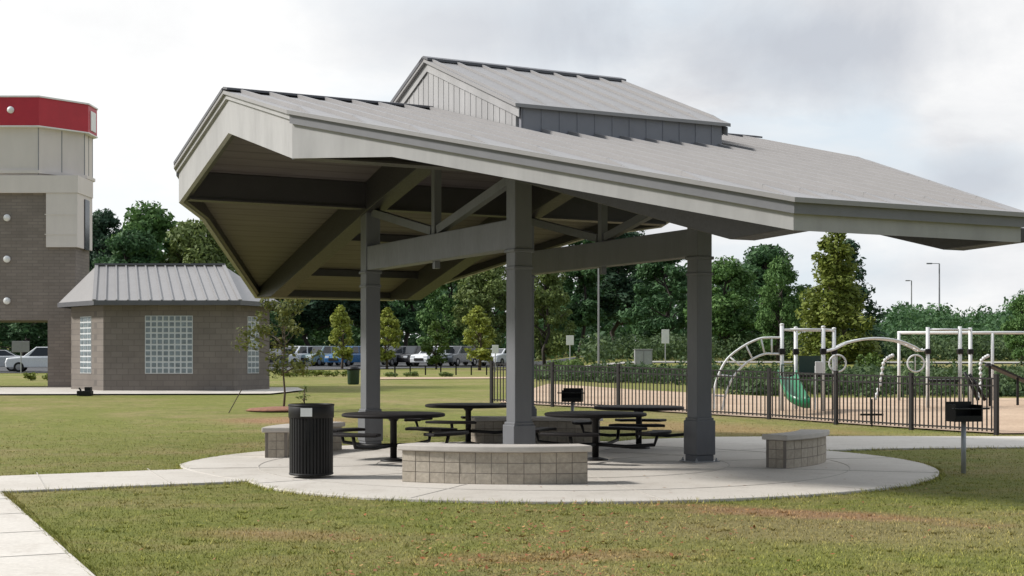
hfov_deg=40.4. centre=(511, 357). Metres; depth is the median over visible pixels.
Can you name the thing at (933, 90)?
sky
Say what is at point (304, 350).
parked car
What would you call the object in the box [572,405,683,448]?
picnic table
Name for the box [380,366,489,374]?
fence
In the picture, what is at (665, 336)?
sign
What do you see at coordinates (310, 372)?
bush
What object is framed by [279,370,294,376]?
bush
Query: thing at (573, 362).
bush
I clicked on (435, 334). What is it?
sapling
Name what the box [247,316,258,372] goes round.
window
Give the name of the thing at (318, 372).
bush
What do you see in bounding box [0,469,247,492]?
path
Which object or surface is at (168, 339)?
window
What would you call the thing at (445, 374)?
bush
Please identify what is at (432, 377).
gravel strip
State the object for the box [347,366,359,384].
litter bin
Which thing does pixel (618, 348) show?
hedge growth
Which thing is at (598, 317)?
lamp pole
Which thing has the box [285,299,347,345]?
tree
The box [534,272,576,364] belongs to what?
tree
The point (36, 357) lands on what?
parked car
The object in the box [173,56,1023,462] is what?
picnic pavilion
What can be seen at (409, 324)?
tree
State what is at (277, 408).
mulch ring
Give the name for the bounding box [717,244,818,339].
tree
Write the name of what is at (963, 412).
park grill
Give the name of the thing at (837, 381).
fence
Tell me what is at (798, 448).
seat wall
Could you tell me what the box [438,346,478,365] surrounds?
parked car
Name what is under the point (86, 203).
window
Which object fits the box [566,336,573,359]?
sign
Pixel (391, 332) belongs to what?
sapling
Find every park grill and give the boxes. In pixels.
[557,388,584,410]
[945,401,989,472]
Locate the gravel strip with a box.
[380,377,505,378]
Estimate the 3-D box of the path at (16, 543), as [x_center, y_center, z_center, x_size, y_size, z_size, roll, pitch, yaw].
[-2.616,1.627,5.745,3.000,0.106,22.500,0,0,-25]
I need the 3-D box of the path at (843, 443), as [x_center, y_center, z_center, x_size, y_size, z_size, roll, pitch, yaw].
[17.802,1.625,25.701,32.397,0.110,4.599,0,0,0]
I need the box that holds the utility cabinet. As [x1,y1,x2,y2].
[633,349,652,364]
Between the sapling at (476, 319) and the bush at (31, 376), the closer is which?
the bush at (31, 376)
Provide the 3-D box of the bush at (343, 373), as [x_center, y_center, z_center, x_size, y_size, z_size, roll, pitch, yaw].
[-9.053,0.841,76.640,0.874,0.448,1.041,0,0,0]
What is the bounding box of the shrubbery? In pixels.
[534,351,1023,396]
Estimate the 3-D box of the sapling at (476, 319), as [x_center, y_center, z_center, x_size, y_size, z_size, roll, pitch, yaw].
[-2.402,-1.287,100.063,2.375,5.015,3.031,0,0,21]
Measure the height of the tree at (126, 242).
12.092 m
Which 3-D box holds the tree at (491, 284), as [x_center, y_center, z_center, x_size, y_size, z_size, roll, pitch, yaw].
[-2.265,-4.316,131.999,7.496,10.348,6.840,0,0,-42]
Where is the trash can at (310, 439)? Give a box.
[288,403,333,475]
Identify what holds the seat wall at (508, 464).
on the patio
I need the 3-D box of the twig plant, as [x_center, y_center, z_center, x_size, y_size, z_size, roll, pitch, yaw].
[-4.953,1.176,33.005,0.374,1.072,0.403,0,0,0]
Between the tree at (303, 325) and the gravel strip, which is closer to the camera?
the gravel strip
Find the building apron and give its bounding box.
[0,387,303,393]
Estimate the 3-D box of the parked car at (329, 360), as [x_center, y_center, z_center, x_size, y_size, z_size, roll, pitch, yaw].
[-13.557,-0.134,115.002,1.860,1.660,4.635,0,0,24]
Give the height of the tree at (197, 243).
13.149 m
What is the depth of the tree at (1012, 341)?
91.78 m
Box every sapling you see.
[328,304,353,368]
[380,307,403,368]
[420,321,451,368]
[462,305,496,369]
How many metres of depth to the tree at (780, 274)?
103.51 m
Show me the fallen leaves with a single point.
(529, 545)
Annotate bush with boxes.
[23,372,36,379]
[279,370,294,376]
[299,370,315,376]
[312,370,325,375]
[322,370,340,376]
[340,370,346,376]
[383,372,397,376]
[402,371,418,376]
[439,372,452,376]
[547,358,587,368]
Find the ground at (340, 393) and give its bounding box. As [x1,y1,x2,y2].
[0,342,1023,575]
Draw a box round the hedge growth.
[575,330,1023,363]
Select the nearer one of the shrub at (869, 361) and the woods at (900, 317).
the shrub at (869, 361)
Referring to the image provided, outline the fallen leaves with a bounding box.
[140,447,990,575]
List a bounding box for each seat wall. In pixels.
[262,421,344,457]
[397,442,591,484]
[471,416,602,442]
[762,429,829,468]
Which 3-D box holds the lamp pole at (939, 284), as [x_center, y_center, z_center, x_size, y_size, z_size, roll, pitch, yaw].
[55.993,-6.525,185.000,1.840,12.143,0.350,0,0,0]
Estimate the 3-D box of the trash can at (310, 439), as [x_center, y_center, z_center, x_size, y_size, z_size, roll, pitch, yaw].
[-2.631,1.069,18.249,0.608,0.931,0.610,0,0,0]
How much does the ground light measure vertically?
0.280 m
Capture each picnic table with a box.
[333,411,468,461]
[404,403,505,443]
[535,411,671,460]
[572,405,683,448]
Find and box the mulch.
[501,384,1023,432]
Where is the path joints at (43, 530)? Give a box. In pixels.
[1,468,169,556]
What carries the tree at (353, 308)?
on the ground at (340, 393)
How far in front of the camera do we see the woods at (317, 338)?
162.05 m
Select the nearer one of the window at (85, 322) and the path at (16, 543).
the path at (16, 543)
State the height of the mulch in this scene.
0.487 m
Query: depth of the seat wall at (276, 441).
21.79 m
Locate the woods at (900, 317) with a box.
[865,289,1023,345]
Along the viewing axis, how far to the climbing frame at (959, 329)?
39.95 m
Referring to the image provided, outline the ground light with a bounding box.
[77,387,92,395]
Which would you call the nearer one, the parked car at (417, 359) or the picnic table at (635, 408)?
the picnic table at (635, 408)
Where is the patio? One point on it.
(874, 473)
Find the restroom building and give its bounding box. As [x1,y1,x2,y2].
[57,263,280,390]
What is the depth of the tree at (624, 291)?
138.74 m
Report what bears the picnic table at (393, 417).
on the patio
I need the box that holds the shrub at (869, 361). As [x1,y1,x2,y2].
[855,351,886,367]
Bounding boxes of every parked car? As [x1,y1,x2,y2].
[0,350,22,370]
[5,347,47,371]
[270,349,294,364]
[276,346,315,365]
[300,346,340,365]
[324,346,360,365]
[380,346,409,365]
[394,346,430,365]
[410,346,453,365]
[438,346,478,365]
[481,349,505,365]
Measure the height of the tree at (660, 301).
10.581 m
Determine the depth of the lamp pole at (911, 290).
229.91 m
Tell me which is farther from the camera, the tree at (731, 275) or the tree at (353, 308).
the tree at (353, 308)
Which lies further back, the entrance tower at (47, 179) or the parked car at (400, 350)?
the parked car at (400, 350)
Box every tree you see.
[0,323,47,355]
[89,208,122,272]
[91,228,162,267]
[110,200,184,262]
[156,218,238,274]
[214,240,283,340]
[231,298,324,405]
[270,299,320,348]
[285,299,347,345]
[340,300,393,327]
[380,296,437,345]
[415,278,482,345]
[450,265,505,362]
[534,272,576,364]
[550,239,607,358]
[576,230,657,339]
[615,259,686,346]
[683,255,761,359]
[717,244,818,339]
[754,255,804,360]
[786,232,883,365]
[1000,293,1023,364]
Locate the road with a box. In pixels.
[585,361,1018,365]
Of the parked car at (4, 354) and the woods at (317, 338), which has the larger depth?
the woods at (317, 338)
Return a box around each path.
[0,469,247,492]
[0,491,94,575]
[618,436,1023,450]
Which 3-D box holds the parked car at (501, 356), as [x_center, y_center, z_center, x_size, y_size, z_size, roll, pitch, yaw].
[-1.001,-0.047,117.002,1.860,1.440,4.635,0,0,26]
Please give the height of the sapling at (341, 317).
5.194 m
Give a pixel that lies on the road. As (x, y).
(792, 361)
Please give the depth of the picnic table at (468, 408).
24.97 m
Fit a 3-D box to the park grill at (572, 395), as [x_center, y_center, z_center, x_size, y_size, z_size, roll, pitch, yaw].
[1.205,1.130,27.869,0.564,1.040,0.336,0,0,10]
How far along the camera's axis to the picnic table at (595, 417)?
21.10 m
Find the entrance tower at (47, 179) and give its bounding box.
[0,95,97,386]
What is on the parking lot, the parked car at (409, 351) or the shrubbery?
the parked car at (409, 351)
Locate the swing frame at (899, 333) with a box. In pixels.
[897,331,1023,399]
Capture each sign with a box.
[12,341,28,373]
[492,345,497,371]
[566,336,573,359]
[662,330,668,362]
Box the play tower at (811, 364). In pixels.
[714,323,836,410]
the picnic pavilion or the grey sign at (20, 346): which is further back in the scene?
the grey sign at (20, 346)
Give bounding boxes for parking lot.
[0,356,581,372]
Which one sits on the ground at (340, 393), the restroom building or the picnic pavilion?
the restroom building
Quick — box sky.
[0,0,1023,341]
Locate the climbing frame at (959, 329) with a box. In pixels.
[827,326,989,407]
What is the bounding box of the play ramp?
[984,364,1023,405]
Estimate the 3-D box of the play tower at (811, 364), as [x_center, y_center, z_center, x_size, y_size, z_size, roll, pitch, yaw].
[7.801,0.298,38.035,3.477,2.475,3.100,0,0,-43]
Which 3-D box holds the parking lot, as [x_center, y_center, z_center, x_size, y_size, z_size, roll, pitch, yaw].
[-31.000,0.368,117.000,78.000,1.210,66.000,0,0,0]
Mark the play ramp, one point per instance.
(1017, 378)
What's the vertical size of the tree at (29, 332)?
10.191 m
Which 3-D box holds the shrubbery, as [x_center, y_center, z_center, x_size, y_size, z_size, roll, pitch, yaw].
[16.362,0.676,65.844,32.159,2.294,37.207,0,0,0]
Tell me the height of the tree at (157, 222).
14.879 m
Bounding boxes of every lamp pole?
[598,268,599,363]
[905,280,911,307]
[926,263,939,310]
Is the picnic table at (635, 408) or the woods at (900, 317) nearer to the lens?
the picnic table at (635, 408)
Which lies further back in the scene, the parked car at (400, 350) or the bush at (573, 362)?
the parked car at (400, 350)
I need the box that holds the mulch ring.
[246,406,287,411]
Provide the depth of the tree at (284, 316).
37.35 m
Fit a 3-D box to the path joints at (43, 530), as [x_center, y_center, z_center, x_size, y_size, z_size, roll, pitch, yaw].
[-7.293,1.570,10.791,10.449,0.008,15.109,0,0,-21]
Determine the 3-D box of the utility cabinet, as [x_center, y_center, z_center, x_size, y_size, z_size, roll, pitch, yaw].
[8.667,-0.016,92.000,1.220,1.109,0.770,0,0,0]
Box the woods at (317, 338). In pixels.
[0,230,759,359]
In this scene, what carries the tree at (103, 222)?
on the ground at (340, 393)
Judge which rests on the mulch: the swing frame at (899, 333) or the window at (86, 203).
the swing frame at (899, 333)
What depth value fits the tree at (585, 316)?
134.18 m
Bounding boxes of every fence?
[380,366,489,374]
[490,361,998,434]
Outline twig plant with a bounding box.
[295,385,310,402]
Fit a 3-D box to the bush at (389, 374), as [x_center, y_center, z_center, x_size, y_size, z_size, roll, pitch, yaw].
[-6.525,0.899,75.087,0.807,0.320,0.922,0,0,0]
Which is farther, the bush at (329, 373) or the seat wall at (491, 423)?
the bush at (329, 373)
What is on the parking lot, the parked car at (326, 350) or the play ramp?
the parked car at (326, 350)
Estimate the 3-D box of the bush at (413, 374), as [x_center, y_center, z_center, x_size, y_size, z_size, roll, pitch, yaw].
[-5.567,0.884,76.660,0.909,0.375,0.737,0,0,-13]
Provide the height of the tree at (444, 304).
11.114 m
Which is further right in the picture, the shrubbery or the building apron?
the shrubbery
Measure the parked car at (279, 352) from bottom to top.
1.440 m
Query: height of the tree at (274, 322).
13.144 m
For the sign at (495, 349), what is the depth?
94.98 m
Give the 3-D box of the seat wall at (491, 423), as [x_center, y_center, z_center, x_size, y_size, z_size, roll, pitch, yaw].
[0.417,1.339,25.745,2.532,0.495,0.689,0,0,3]
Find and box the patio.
[180,441,938,503]
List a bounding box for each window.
[80,316,90,372]
[84,199,89,250]
[145,316,192,373]
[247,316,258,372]

